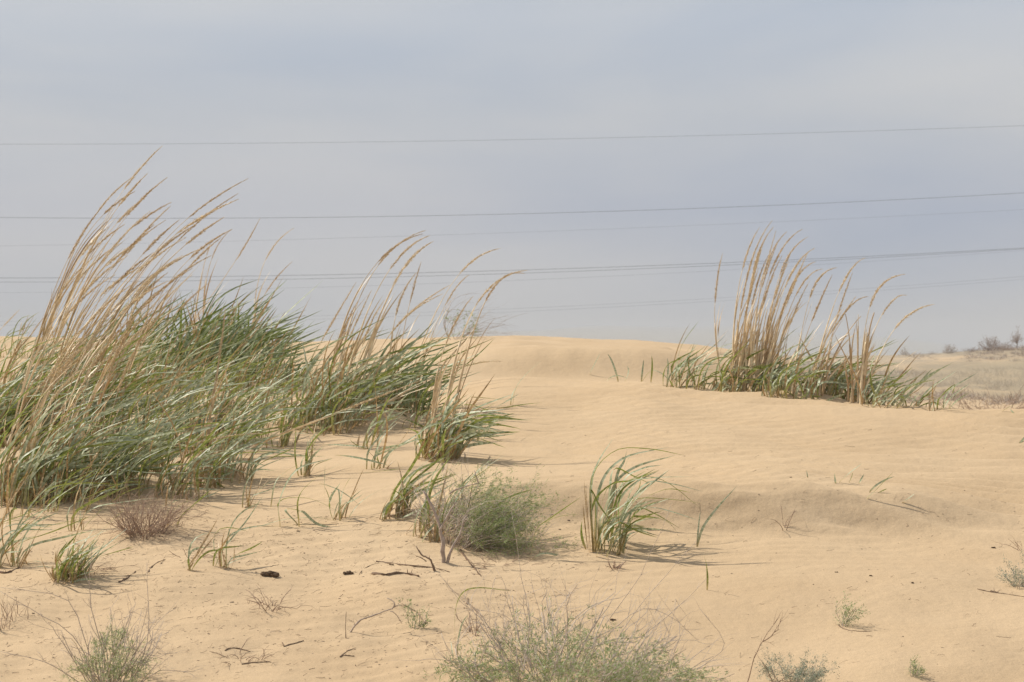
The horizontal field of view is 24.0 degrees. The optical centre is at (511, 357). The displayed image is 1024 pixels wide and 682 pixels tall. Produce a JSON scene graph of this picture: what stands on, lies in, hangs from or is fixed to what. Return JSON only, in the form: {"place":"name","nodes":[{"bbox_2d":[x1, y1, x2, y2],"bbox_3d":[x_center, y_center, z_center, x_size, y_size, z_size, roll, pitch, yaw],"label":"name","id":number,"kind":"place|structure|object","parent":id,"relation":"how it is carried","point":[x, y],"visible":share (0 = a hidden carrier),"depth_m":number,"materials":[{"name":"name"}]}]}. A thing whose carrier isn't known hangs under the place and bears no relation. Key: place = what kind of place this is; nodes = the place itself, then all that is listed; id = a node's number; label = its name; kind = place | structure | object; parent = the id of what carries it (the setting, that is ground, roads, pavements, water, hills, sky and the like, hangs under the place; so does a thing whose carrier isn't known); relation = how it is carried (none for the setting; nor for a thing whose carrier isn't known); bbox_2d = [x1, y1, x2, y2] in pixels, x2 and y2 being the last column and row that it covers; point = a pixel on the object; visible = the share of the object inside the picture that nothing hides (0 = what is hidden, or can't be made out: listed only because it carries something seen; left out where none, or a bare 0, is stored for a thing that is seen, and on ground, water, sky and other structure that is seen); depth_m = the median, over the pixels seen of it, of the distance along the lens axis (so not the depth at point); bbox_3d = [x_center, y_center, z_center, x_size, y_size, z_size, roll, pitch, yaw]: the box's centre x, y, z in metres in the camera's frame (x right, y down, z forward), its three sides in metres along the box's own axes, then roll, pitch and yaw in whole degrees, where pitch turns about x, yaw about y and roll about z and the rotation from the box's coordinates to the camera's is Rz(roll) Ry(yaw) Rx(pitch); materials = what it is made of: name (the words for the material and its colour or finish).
{"place":"outdoors","nodes":[
{"label":"outdoors","id":0,"kind":"place"},
{"bbox_2d":[0,193,1014,217],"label":"power cable","id":1,"kind":"object","parent":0,"point":[597,211],"visible":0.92,"depth_m":139.99,"materials":[{"name":"metal"}]},
{"bbox_2d":[0,276,1022,321],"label":"power cable","id":2,"kind":"object","parent":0,"point":[579,305],"visible":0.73,"depth_m":200.00,"materials":[{"name":"metal"}]},
{"bbox_2d":[0,335,1023,681],"bbox_3d":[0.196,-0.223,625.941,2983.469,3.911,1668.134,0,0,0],"label":"sand ground","id":3,"kind":"structure","parent":0,"point":[580,413],"depth_m":11.33,"materials":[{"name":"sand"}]},
{"bbox_2d":[0,312,63,357],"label":"grass tuft","id":4,"kind":"object","parent":3,"relation":"on","point":[12,336],"visible":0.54,"depth_m":26.11,"materials":[{"name":"green plant"}]},
{"bbox_2d":[0,477,96,567],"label":"grass tuft","id":5,"kind":"object","parent":3,"relation":"on","point":[8,543],"visible":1,"depth_m":10.91,"materials":[{"name":"green plant"}]},
{"bbox_2d":[0,316,97,447],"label":"wild rye clump","id":6,"kind":"object","parent":3,"relation":"on","point":[4,409],"visible":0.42,"depth_m":14.65,"materials":[{"name":"green plant"}]},
{"bbox_2d":[4,430,117,519],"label":"grass tuft","id":7,"kind":"object","parent":3,"relation":"on","point":[25,478],"visible":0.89,"depth_m":12.08,"materials":[{"name":"green plant"}]},
{"bbox_2d":[29,435,106,511],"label":"grass tuft","id":8,"kind":"object","parent":3,"relation":"on","point":[54,496],"visible":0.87,"depth_m":12.22,"materials":[{"name":"green plant"}]},
{"bbox_2d":[38,505,133,583],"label":"grass tuft","id":9,"kind":"object","parent":3,"relation":"on","point":[67,568],"visible":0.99,"depth_m":10.49,"materials":[{"name":"green plant"}]},
{"bbox_2d":[0,548,206,681],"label":"desert shrub","id":10,"kind":"object","parent":3,"relation":"on","point":[110,669],"visible":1,"depth_m":8.91,"materials":[{"name":"green plant"}]},
{"bbox_2d":[66,417,150,530],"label":"grass tuft","id":11,"kind":"object","parent":3,"relation":"on","point":[81,507],"visible":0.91,"depth_m":11.71,"materials":[{"name":"green plant"}]},
{"bbox_2d":[77,443,146,510],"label":"grass tuft","id":12,"kind":"object","parent":3,"relation":"on","point":[83,493],"visible":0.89,"depth_m":12.25,"materials":[{"name":"green plant"}]},
{"bbox_2d":[7,237,221,410],"bbox_3d":[-2.898,-0.210,17.301,1.513,1.265,1.754,0,0,-21],"label":"wild rye clump","id":13,"kind":"object","parent":3,"relation":"on","point":[138,368],"visible":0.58,"depth_m":17.04,"materials":[{"name":"green plant"}]},
{"bbox_2d":[0,146,247,485],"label":"wild rye clump","id":14,"kind":"object","parent":3,"relation":"on","point":[108,379],"visible":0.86,"depth_m":15.00,"materials":[{"name":"beige plant"}]},
{"bbox_2d":[0,310,263,506],"bbox_3d":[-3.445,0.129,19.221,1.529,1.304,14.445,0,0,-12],"label":"wild rye clump","id":15,"kind":"object","parent":3,"relation":"on","point":[42,479],"visible":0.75,"depth_m":12.52,"materials":[{"name":"green plant"}]},
{"bbox_2d":[88,420,186,501],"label":"grass tuft","id":16,"kind":"object","parent":3,"relation":"on","point":[127,484],"visible":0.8,"depth_m":12.55,"materials":[{"name":"green plant"}]},
{"bbox_2d":[82,458,214,541],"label":"bare shrub","id":17,"kind":"object","parent":3,"relation":"on","point":[135,526],"visible":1,"depth_m":11.45,"materials":[{"name":"plant"}]},
{"bbox_2d":[66,362,238,497],"bbox_3d":[-1.941,0.378,12.833,1.068,0.748,0.787,0,0,31],"label":"wild rye clump","id":18,"kind":"object","parent":3,"relation":"on","point":[121,479],"visible":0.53,"depth_m":12.82,"materials":[{"name":"green plant"}]},
{"bbox_2d":[113,384,208,492],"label":"grass tuft","id":19,"kind":"object","parent":3,"relation":"on","point":[154,456],"visible":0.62,"depth_m":12.91,"materials":[{"name":"green plant"}]},
{"bbox_2d":[99,345,251,449],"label":"grass tuft","id":20,"kind":"object","parent":3,"relation":"on","point":[146,405],"visible":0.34,"depth_m":14.90,"materials":[{"name":"green plant"}]},
{"bbox_2d":[122,387,236,474],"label":"grass tuft","id":21,"kind":"object","parent":3,"relation":"on","point":[169,435],"visible":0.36,"depth_m":13.26,"materials":[{"name":"green plant"}]},
{"bbox_2d":[66,219,320,386],"bbox_3d":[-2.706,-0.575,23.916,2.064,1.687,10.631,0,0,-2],"label":"wild rye clump","id":22,"kind":"object","parent":3,"relation":"on","point":[190,335],"visible":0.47,"depth_m":19.76,"materials":[{"name":"green plant"}]},
{"bbox_2d":[111,317,280,425],"bbox_3d":[-2.106,0.056,16.062,1.078,0.822,0.925,0,0,24],"label":"grass tuft","id":23,"kind":"object","parent":3,"relation":"on","point":[184,386],"visible":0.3,"depth_m":16.09,"materials":[{"name":"green plant"}]},
{"bbox_2d":[187,520,227,570],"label":"grass tuft","id":24,"kind":"object","parent":3,"relation":"on","point":[196,555],"visible":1,"depth_m":10.62,"materials":[{"name":"green plant"}]},
{"bbox_2d":[146,381,269,496],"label":"grass tuft","id":25,"kind":"object","parent":3,"relation":"on","point":[169,474],"visible":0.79,"depth_m":12.71,"materials":[{"name":"green plant"}]},
{"bbox_2d":[161,412,256,499],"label":"grass tuft","id":26,"kind":"object","parent":3,"relation":"on","point":[196,482],"visible":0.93,"depth_m":12.61,"materials":[{"name":"green plant"}]},
{"bbox_2d":[161,347,266,449],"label":"grass tuft","id":27,"kind":"object","parent":3,"relation":"on","point":[219,417],"visible":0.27,"depth_m":15.02,"materials":[{"name":"green plant"}]},
{"bbox_2d":[157,324,298,408],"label":"grass tuft","id":28,"kind":"object","parent":3,"relation":"on","point":[245,365],"visible":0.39,"depth_m":17.14,"materials":[{"name":"green plant"}]},
{"bbox_2d":[185,426,277,487],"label":"grass tuft","id":29,"kind":"object","parent":3,"relation":"on","point":[214,474],"visible":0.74,"depth_m":12.94,"materials":[{"name":"green plant"}]},
{"bbox_2d":[144,297,337,392],"bbox_3d":[-2.166,-0.132,19.060,1.645,0.847,1.256,0,0,0],"label":"wild rye clump","id":30,"kind":"object","parent":3,"relation":"on","point":[252,340],"visible":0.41,"depth_m":18.92,"materials":[{"name":"green plant"}]},
{"bbox_2d":[213,496,270,567],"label":"grass tuft","id":31,"kind":"object","parent":3,"relation":"on","point":[226,541],"visible":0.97,"depth_m":10.78,"materials":[{"name":"green plant"}]},
{"bbox_2d":[210,636,275,664],"bbox_3d":[-1.028,1.136,9.271,0.241,0.094,0.238,0,0,-36],"label":"twig heap","id":32,"kind":"object","parent":3,"relation":"on","point":[249,657],"visible":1,"depth_m":9.28,"materials":[{"name":"wood"}]},
{"bbox_2d":[171,361,315,459],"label":"grass tuft","id":33,"kind":"object","parent":3,"relation":"on","point":[241,430],"visible":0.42,"depth_m":14.47,"materials":[{"name":"green plant"}]},
{"bbox_2d":[173,289,325,410],"bbox_3d":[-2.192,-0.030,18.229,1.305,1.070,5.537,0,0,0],"label":"wild rye clump","id":34,"kind":"object","parent":3,"relation":"on","point":[292,331],"visible":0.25,"depth_m":19.72,"materials":[{"name":"green plant"}]},
{"bbox_2d":[199,336,307,443],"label":"grass tuft","id":35,"kind":"object","parent":3,"relation":"on","point":[264,403],"visible":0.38,"depth_m":15.07,"materials":[{"name":"green plant"}]},
{"bbox_2d":[195,339,319,483],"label":"grass tuft","id":36,"kind":"object","parent":3,"relation":"on","point":[251,463],"visible":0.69,"depth_m":13.13,"materials":[{"name":"green plant"}]},
{"bbox_2d":[242,457,286,507],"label":"grass tuft","id":37,"kind":"object","parent":3,"relation":"on","point":[248,501],"visible":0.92,"depth_m":12.32,"materials":[{"name":"green plant"}]},
{"bbox_2d":[217,345,317,412],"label":"grass tuft","id":38,"kind":"object","parent":3,"relation":"on","point":[254,395],"visible":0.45,"depth_m":16.86,"materials":[{"name":"green plant"}]},
{"bbox_2d":[207,335,332,390],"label":"grass tuft","id":39,"kind":"object","parent":3,"relation":"on","point":[269,375],"visible":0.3,"depth_m":18.96,"materials":[{"name":"green plant"}]},
{"bbox_2d":[260,571,279,576],"bbox_3d":[-1.070,0.958,10.658,0.088,0.034,0.052,0,0,9],"label":"earth clod","id":40,"kind":"object","parent":3,"relation":"on","point":[269,574],"visible":1,"depth_m":10.64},
{"bbox_2d":[245,585,317,614],"bbox_3d":[-0.993,1.011,10.084,0.285,0.107,0.362,0,0,-27],"label":"twig heap","id":41,"kind":"object","parent":3,"relation":"on","point":[253,597],"visible":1,"depth_m":10.08,"materials":[{"name":"wood"}]},
{"bbox_2d":[266,395,316,447],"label":"grass tuft","id":42,"kind":"object","parent":3,"relation":"on","point":[284,441],"visible":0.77,"depth_m":14.91,"materials":[{"name":"green plant"}]},
{"bbox_2d":[256,369,327,429],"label":"grass tuft","id":43,"kind":"object","parent":3,"relation":"on","point":[293,421],"visible":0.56,"depth_m":15.79,"materials":[{"name":"green plant"}]},
{"bbox_2d":[251,334,332,391],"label":"grass tuft","id":44,"kind":"object","parent":3,"relation":"on","point":[289,365],"visible":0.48,"depth_m":18.89,"materials":[{"name":"green plant"}]},
{"bbox_2d":[294,424,332,475],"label":"grass tuft","id":45,"kind":"object","parent":3,"relation":"on","point":[308,468],"visible":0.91,"depth_m":13.23,"materials":[{"name":"green plant"}]},
{"bbox_2d":[276,343,354,389],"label":"grass tuft","id":46,"kind":"object","parent":3,"relation":"on","point":[324,373],"visible":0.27,"depth_m":18.86,"materials":[{"name":"green plant"}]},
{"bbox_2d":[270,455,388,526],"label":"grass shoot","id":47,"kind":"object","parent":3,"relation":"on","point":[308,517],"depth_m":11.67,"materials":[{"name":"green plant"}]},
{"bbox_2d":[319,477,357,520],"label":"grass shoot","id":48,"kind":"object","parent":3,"relation":"on","point":[339,510],"depth_m":11.77,"materials":[{"name":"green plant"}]},
{"bbox_2d":[303,409,406,477],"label":"grass shoot","id":49,"kind":"object","parent":3,"relation":"on","point":[314,442],"depth_m":13.21,"materials":[{"name":"green plant"}]},
{"bbox_2d":[329,471,388,519],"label":"grass tuft","id":50,"kind":"object","parent":3,"relation":"on","point":[346,505],"visible":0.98,"depth_m":11.84,"materials":[{"name":"green plant"}]},
{"bbox_2d":[328,413,402,472],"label":"grass shoot","id":51,"kind":"object","parent":3,"relation":"on","point":[370,447],"depth_m":13.29,"materials":[{"name":"green plant"}]},
{"bbox_2d":[238,230,500,454],"bbox_3d":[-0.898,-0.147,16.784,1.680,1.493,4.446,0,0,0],"label":"wild rye clump","id":52,"kind":"object","parent":3,"relation":"on","point":[327,404],"visible":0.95,"depth_m":15.75,"materials":[{"name":"green plant"}]},
{"bbox_2d":[350,598,401,631],"bbox_3d":[-0.552,1.042,9.707,0.220,0.151,0.042,0,0,-3],"label":"dead stick","id":53,"kind":"object","parent":3,"relation":"on","point":[377,614],"visible":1,"depth_m":9.70,"materials":[{"name":"brown wood"}]},
{"bbox_2d":[351,367,415,448],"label":"grass tuft","id":54,"kind":"object","parent":3,"relation":"on","point":[379,422],"visible":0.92,"depth_m":14.47,"materials":[{"name":"green plant"}]},
{"bbox_2d":[371,569,418,576],"bbox_3d":[-0.514,0.944,10.614,0.227,0.036,0.087,0,0,7],"label":"dead stick","id":55,"kind":"object","parent":3,"relation":"on","point":[387,574],"visible":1,"depth_m":10.61,"materials":[{"name":"brown wood"}]},
{"bbox_2d":[371,409,431,469],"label":"grass tuft","id":56,"kind":"object","parent":3,"relation":"on","point":[377,453],"visible":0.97,"depth_m":13.27,"materials":[{"name":"green plant"}]},
{"bbox_2d":[359,560,448,573],"bbox_3d":[-0.476,0.932,10.801,0.404,0.057,0.286,0,0,0],"label":"dead stick","id":57,"kind":"object","parent":3,"relation":"on","point":[405,564],"visible":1,"depth_m":10.79,"materials":[{"name":"brown wood"}]},
{"bbox_2d":[379,485,441,520],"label":"grass tuft","id":58,"kind":"object","parent":3,"relation":"on","point":[385,509],"visible":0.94,"depth_m":11.72,"materials":[{"name":"green plant"}]},
{"bbox_2d":[394,597,431,629],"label":"sprig","id":59,"kind":"object","parent":3,"relation":"on","point":[414,618],"visible":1,"depth_m":9.76,"materials":[{"name":"green plant"}]},
{"bbox_2d":[388,439,455,519],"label":"grass tuft","id":60,"kind":"object","parent":3,"relation":"on","point":[402,507],"visible":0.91,"depth_m":11.74,"materials":[{"name":"green plant"}]},
{"bbox_2d":[355,330,494,416],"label":"wild rye clump","id":61,"kind":"object","parent":3,"relation":"on","point":[416,396],"visible":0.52,"depth_m":16.20,"materials":[{"name":"green plant"}]},
{"bbox_2d":[402,374,459,427],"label":"grass tuft","id":62,"kind":"object","parent":3,"relation":"on","point":[418,413],"visible":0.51,"depth_m":15.58,"materials":[{"name":"green plant"}]},
{"bbox_2d":[406,459,458,537],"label":"grass tuft","id":63,"kind":"object","parent":3,"relation":"on","point":[424,527],"visible":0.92,"depth_m":11.41,"materials":[{"name":"green plant"}]},
{"bbox_2d":[379,432,491,534],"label":"bare shrub","id":64,"kind":"object","parent":3,"relation":"on","point":[437,500],"visible":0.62,"depth_m":11.45,"materials":[{"name":"plant"}]},
{"bbox_2d":[422,470,478,562],"bbox_3d":[-0.277,0.727,10.883,0.261,0.439,0.071,0,0,0],"label":"dead stick","id":65,"kind":"object","parent":3,"relation":"on","point":[442,548],"visible":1,"depth_m":10.88,"materials":[{"name":"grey wood"}]},
{"bbox_2d":[419,455,499,541],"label":"grass tuft","id":66,"kind":"object","parent":3,"relation":"on","point":[437,536],"visible":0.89,"depth_m":11.35,"materials":[{"name":"green plant"}]},
{"bbox_2d":[406,270,526,461],"bbox_3d":[-0.244,0.044,13.671,0.709,1.111,1.063,0,0,0],"label":"wild rye clump","id":67,"kind":"object","parent":3,"relation":"on","point":[437,445],"visible":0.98,"depth_m":13.61,"materials":[{"name":"green plant"}]},
{"bbox_2d":[455,597,491,635],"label":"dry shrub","id":68,"kind":"object","parent":3,"relation":"on","point":[470,629],"visible":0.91,"depth_m":9.71,"materials":[{"name":"plant"}]},
{"bbox_2d":[451,587,507,658],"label":"grass shoot","id":69,"kind":"object","parent":3,"relation":"on","point":[466,616],"depth_m":9.46,"materials":[{"name":"green plant"}]},
{"bbox_2d":[442,293,526,339],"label":"crest shrub","id":70,"kind":"object","parent":3,"relation":"on","point":[469,332],"visible":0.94,"depth_m":31.04,"materials":[{"name":"brown plant"}]},
{"bbox_2d":[456,404,513,440],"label":"grass tuft","id":71,"kind":"object","parent":3,"relation":"on","point":[493,421],"visible":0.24,"depth_m":14.80,"materials":[{"name":"green plant"}]},
{"bbox_2d":[439,506,537,678],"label":"bare twig","id":72,"kind":"object","parent":3,"relation":"on","point":[508,605],"visible":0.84,"depth_m":8.92,"materials":[{"name":"wood"}]},
{"bbox_2d":[405,451,582,557],"bbox_3d":[-0.079,0.678,11.303,0.854,0.518,0.821,0,0,0],"label":"desert shrub","id":73,"kind":"object","parent":3,"relation":"on","point":[490,529],"visible":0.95,"depth_m":11.22,"materials":[{"name":"green plant"}]},
{"bbox_2d":[467,550,549,571],"bbox_3d":[-0.014,0.912,10.870,0.378,0.086,0.429,0,0,0],"label":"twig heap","id":74,"kind":"object","parent":3,"relation":"on","point":[504,564],"visible":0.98,"depth_m":10.88,"materials":[{"name":"wood"}]},
{"bbox_2d":[504,491,563,552],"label":"bare shrub","id":75,"kind":"object","parent":3,"relation":"on","point":[535,527],"visible":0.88,"depth_m":11.20,"materials":[{"name":"plant"}]},
{"bbox_2d":[530,499,577,559],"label":"grass shoot","id":76,"kind":"object","parent":3,"relation":"on","point":[547,521],"depth_m":11.00,"materials":[{"name":"green plant"}]},
{"bbox_2d":[391,545,739,681],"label":"desert shrub","id":77,"kind":"object","parent":3,"relation":"on","point":[614,670],"visible":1,"depth_m":8.81,"materials":[{"name":"green plant"}]},
{"bbox_2d":[580,442,698,556],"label":"grass tuft","id":78,"kind":"object","parent":3,"relation":"on","point":[626,528],"visible":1,"depth_m":11.11,"materials":[{"name":"green plant"}]},
{"bbox_2d":[575,499,724,673],"bbox_3d":[0.519,0.860,8.965,0.607,0.696,0.131,0,0,7],"label":"bare twig","id":79,"kind":"object","parent":3,"relation":"on","point":[652,609],"visible":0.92,"depth_m":8.94,"materials":[{"name":"wood"}]},
{"bbox_2d":[663,322,720,387],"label":"grass tuft","id":80,"kind":"object","parent":3,"relation":"on","point":[679,366],"visible":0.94,"depth_m":17.79,"materials":[{"name":"green plant"}]},
{"bbox_2d":[669,330,743,389],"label":"grass tuft","id":81,"kind":"object","parent":3,"relation":"on","point":[693,380],"visible":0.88,"depth_m":17.70,"materials":[{"name":"green plant"}]},
{"bbox_2d":[696,486,736,546],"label":"grass shoot","id":82,"kind":"object","parent":3,"relation":"on","point":[705,523],"depth_m":11.23,"materials":[{"name":"green plant"}]},
{"bbox_2d":[747,610,787,681],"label":"bare twig","id":83,"kind":"object","parent":3,"relation":"on","point":[765,640],"visible":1,"depth_m":8.97,"materials":[{"name":"wood"}]},
{"bbox_2d":[710,221,826,391],"bbox_3d":[1.868,-0.345,17.499,0.861,1.327,0.831,0,0,36],"label":"wild rye clump","id":84,"kind":"object","parent":3,"relation":"on","point":[737,381],"visible":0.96,"depth_m":17.48,"materials":[{"name":"beige plant"}]},
{"bbox_2d":[753,644,841,681],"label":"desert shrub","id":85,"kind":"object","parent":3,"relation":"on","point":[798,673],"visible":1,"depth_m":9.02,"materials":[{"name":"plant"}]},
{"bbox_2d":[755,258,873,400],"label":"wild rye clump","id":86,"kind":"object","parent":3,"relation":"on","point":[781,381],"visible":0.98,"depth_m":17.06,"materials":[{"name":"green plant"}]},
{"bbox_2d":[833,590,870,626],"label":"sprig","id":87,"kind":"object","parent":3,"relation":"on","point":[845,614],"visible":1,"depth_m":9.80,"materials":[{"name":"green plant"}]},
{"bbox_2d":[813,274,933,404],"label":"wild rye clump","id":88,"kind":"object","parent":3,"relation":"on","point":[863,378],"visible":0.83,"depth_m":17.02,"materials":[{"name":"green plant"}]},
{"bbox_2d":[835,335,955,407],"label":"grass tuft","id":89,"kind":"object","parent":3,"relation":"on","point":[876,400],"visible":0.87,"depth_m":16.51,"materials":[{"name":"green plant"}]},
{"bbox_2d":[873,371,924,404],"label":"grass tuft","id":90,"kind":"object","parent":3,"relation":"on","point":[915,378],"visible":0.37,"depth_m":17.28,"materials":[{"name":"green plant"}]},
{"bbox_2d":[803,344,1023,404],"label":"hill scrub","id":91,"kind":"object","parent":3,"relation":"on","point":[993,387],"visible":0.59,"depth_m":122.52,"materials":[{"name":"plant"}]},
{"bbox_2d":[908,655,925,677],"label":"sprig","id":92,"kind":"object","parent":3,"relation":"on","point":[916,669],"visible":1,"depth_m":9.07,"materials":[{"name":"green plant"}]},
{"bbox_2d":[929,370,977,410],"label":"grass tuft","id":93,"kind":"object","parent":3,"relation":"on","point":[937,402],"visible":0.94,"depth_m":16.27,"materials":[{"name":"green plant"}]},
{"bbox_2d":[936,386,1023,409],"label":"valley shrub","id":94,"kind":"object","parent":3,"relation":"on","point":[994,406],"visible":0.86,"depth_m":61.74,"materials":[{"name":"plant"}]},
{"bbox_2d":[977,335,1003,350],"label":"bush","id":95,"kind":"object","parent":3,"relation":"on","point":[990,346],"visible":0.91,"depth_m":193.89,"materials":[{"name":"plant"}]},
{"bbox_2d":[995,551,1023,587],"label":"sprig","id":96,"kind":"object","parent":3,"relation":"on","point":[1021,576],"visible":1,"depth_m":10.57,"materials":[{"name":"plant"}]},
{"bbox_2d":[0,0,1023,355],"label":"sky","id":97,"kind":"structure","parent":0,"point":[90,90],"materials":[{"name":"grey"}]},
{"bbox_2d":[16,250,1023,292],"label":"power cable","id":98,"kind":"object","parent":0,"point":[511,280],"visible":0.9,"depth_m":190.00,"materials":[{"name":"metal"}]},
{"bbox_2d":[22,209,1023,245],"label":"power cable","id":99,"kind":"object","parent":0,"point":[538,231],"visible":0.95,"depth_m":190.00,"materials":[{"name":"metal"}]},
{"bbox_2d":[73,279,1020,324],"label":"power cable","id":100,"kind":"object","parent":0,"point":[603,307],"visible":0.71,"depth_m":203.00,"materials":[{"name":"metal"}]},
{"bbox_2d":[92,248,1015,277],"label":"power cable","id":101,"kind":"object","parent":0,"point":[542,269],"visible":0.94,"depth_m":139.99,"materials":[{"name":"metal"}]},
{"bbox_2d":[105,249,1015,281],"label":"power cable","id":102,"kind":"object","parent":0,"point":[566,271],"visible":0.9,"depth_m":142.99,"materials":[{"name":"metal"}]},
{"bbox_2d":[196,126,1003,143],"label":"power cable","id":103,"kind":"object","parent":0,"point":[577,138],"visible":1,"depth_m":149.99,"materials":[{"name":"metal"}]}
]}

